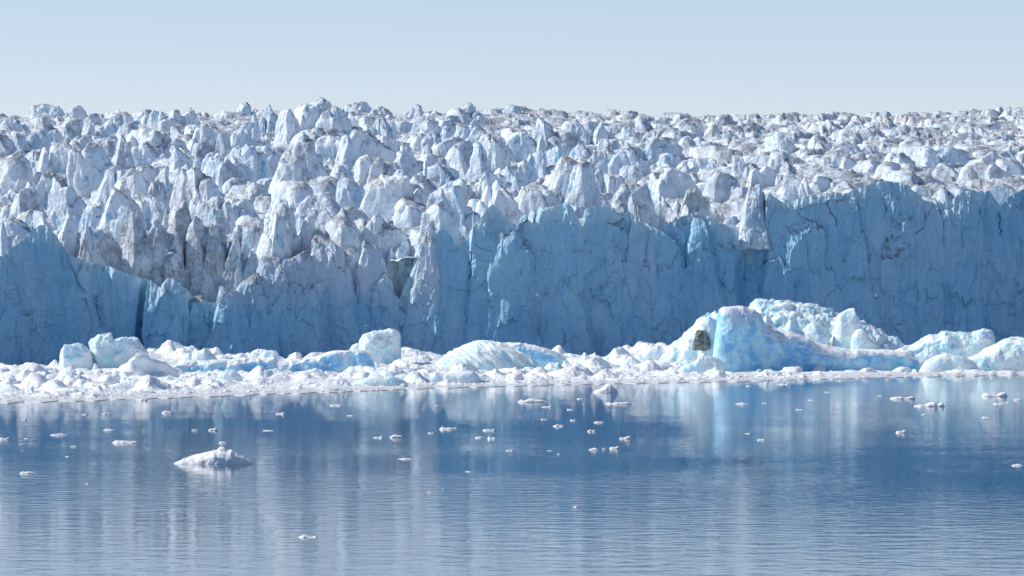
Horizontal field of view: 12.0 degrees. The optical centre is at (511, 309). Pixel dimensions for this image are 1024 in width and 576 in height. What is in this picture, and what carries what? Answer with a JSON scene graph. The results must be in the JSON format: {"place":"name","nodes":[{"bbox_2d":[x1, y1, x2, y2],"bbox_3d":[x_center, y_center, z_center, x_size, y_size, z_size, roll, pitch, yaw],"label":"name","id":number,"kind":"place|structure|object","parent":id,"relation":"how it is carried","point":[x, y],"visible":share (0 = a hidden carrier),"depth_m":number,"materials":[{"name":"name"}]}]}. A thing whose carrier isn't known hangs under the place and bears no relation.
{"place":"outdoors","nodes":[
{"label":"outdoors","id":0,"kind":"place"},
{"bbox_2d":[0,97,1023,365],"bbox_3d":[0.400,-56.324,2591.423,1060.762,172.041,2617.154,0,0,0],"label":"glacier","id":1,"kind":"object","parent":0,"point":[320,225],"visible":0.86,"depth_m":1312.91,"materials":[{"name":"ice"}]},
{"bbox_2d":[0,375,1023,575],"bbox_3d":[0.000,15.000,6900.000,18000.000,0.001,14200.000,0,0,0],"label":"water","id":2,"kind":"structure","parent":0,"point":[837,477],"depth_m":423.61,"materials":[{"name":"blue liquid"}]},
{"bbox_2d":[19,471,35,473],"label":"drifting floe","id":3,"kind":"object","parent":2,"relation":"on","point":[24,472],"visible":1,"depth_m":446.42,"materials":[{"name":"white ice"}]},
{"bbox_2d":[59,343,93,368],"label":"ice block","id":4,"kind":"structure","parent":2,"relation":"on","point":[76,355],"depth_m":1132.15,"materials":[{"name":"white ice"}]},
{"bbox_2d":[88,333,150,368],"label":"ice block","id":5,"kind":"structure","parent":2,"relation":"on","point":[107,350],"depth_m":1135.59,"materials":[{"name":"white ice"}]},
{"bbox_2d":[112,440,138,442],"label":"drifting floe","id":6,"kind":"object","parent":2,"relation":"on","point":[119,441],"visible":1,"depth_m":548.98,"materials":[{"name":"white ice"}]},
{"bbox_2d":[173,447,252,463],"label":"drifting floe","id":7,"kind":"object","parent":2,"relation":"on","point":[221,455],"visible":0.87,"depth_m":474.58,"materials":[{"name":"white ice"}]},
{"bbox_2d":[216,368,242,380],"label":"ice lump","id":8,"kind":"object","parent":2,"relation":"on","point":[228,374],"visible":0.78,"depth_m":972.72,"materials":[{"name":"white ice"}]},
{"bbox_2d":[173,348,374,371],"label":"slab berg","id":9,"kind":"object","parent":2,"relation":"on","point":[205,360],"visible":0.81,"depth_m":1147.76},
{"bbox_2d":[299,534,317,537],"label":"drifting floe","id":10,"kind":"object","parent":2,"relation":"on","point":[304,536],"visible":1,"depth_m":320.91,"materials":[{"name":"white ice"}]},
{"bbox_2d":[294,368,327,376],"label":"ice lump","id":11,"kind":"object","parent":2,"relation":"on","point":[316,370],"visible":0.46,"depth_m":1027.87,"materials":[{"name":"white ice"}]},
{"bbox_2d":[349,328,400,364],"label":"boxy berg","id":12,"kind":"object","parent":2,"relation":"on","point":[382,346],"visible":0.7,"depth_m":1175.89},
{"bbox_2d":[354,376,408,385],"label":"front slab","id":13,"kind":"structure","parent":2,"relation":"on","point":[384,380],"depth_m":940.73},
{"bbox_2d":[390,434,402,437],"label":"drifting floe","id":14,"kind":"object","parent":2,"relation":"on","point":[396,436],"visible":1,"depth_m":571.37,"materials":[{"name":"white ice"}]},
{"bbox_2d":[440,426,453,429],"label":"drifting floe","id":15,"kind":"object","parent":2,"relation":"on","point":[444,428],"visible":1,"depth_m":611.46,"materials":[{"name":"white ice"}]},
{"bbox_2d":[421,371,481,382],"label":"front slab","id":16,"kind":"structure","parent":2,"relation":"on","point":[465,377],"depth_m":971.84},
{"bbox_2d":[435,340,567,370],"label":"fluted dome berg","id":17,"kind":"object","parent":2,"relation":"on","point":[488,355],"visible":0.8,"depth_m":1157.65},
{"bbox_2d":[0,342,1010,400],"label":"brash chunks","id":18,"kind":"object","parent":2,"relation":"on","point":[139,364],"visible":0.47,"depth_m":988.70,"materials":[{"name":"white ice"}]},
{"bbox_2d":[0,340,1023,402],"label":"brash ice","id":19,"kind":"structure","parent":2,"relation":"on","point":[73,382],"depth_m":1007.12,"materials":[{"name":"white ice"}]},
{"bbox_2d":[507,367,529,372],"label":"ice chunk","id":20,"kind":"object","parent":2,"relation":"on","point":[514,369],"visible":0.25,"depth_m":1064.68,"materials":[{"name":"white ice"}]},
{"bbox_2d":[518,398,545,401],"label":"drifting floe","id":21,"kind":"object","parent":2,"relation":"on","point":[532,400],"visible":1,"depth_m":791.90,"materials":[{"name":"white ice"}]},
{"bbox_2d":[544,362,563,370],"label":"ice chunk","id":22,"kind":"object","parent":2,"relation":"on","point":[553,366],"visible":0.39,"depth_m":1088.70,"materials":[{"name":"white ice"}]},
{"bbox_2d":[574,352,605,363],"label":"ice chunk","id":23,"kind":"object","parent":2,"relation":"on","point":[584,357],"visible":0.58,"depth_m":1176.51,"materials":[{"name":"white ice"}]},
{"bbox_2d":[593,383,617,392],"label":"drifting floe","id":24,"kind":"object","parent":2,"relation":"on","point":[608,388],"visible":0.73,"depth_m":884.11,"materials":[{"name":"white ice"}]},
{"bbox_2d":[606,402,630,403],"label":"drifting floe","id":25,"kind":"object","parent":2,"relation":"on","point":[619,403],"visible":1,"depth_m":776.01,"materials":[{"name":"white ice"}]},
{"bbox_2d":[642,345,662,360],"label":"tilted slab","id":26,"kind":"structure","parent":2,"relation":"on","point":[653,353],"depth_m":1198.32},
{"bbox_2d":[656,298,920,373],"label":"biggest berg","id":27,"kind":"object","parent":2,"relation":"on","point":[807,337],"visible":0.84,"depth_m":1166.07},
{"bbox_2d":[692,330,710,350],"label":"boulder","id":28,"kind":"object","parent":27,"relation":"in","point":[701,341],"visible":1,"depth_m":1168.18,"materials":[{"name":"grey stone"}]},
{"bbox_2d":[890,396,915,398],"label":"drifting floe","id":29,"kind":"object","parent":2,"relation":"on","point":[911,397],"visible":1,"depth_m":821.10,"materials":[{"name":"white ice"}]},
{"bbox_2d":[914,402,944,406],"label":"drifting floe","id":30,"kind":"object","parent":2,"relation":"on","point":[932,404],"visible":0.99,"depth_m":756.41,"materials":[{"name":"white ice"}]},
{"bbox_2d":[895,328,1023,371],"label":"iceberg","id":31,"kind":"object","parent":2,"relation":"on","point":[980,349],"visible":0.88,"depth_m":1162.89,"materials":[{"name":"white ice"}]},
{"bbox_2d":[982,392,1007,396],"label":"drifting floe","id":32,"kind":"object","parent":2,"relation":"on","point":[1002,394],"visible":1,"depth_m":844.12,"materials":[{"name":"white ice"}]},
{"bbox_2d":[0,0,1023,116],"label":"sky","id":33,"kind":"structure","parent":0,"point":[696,58],"materials":[{"name":"blue"}]}
]}

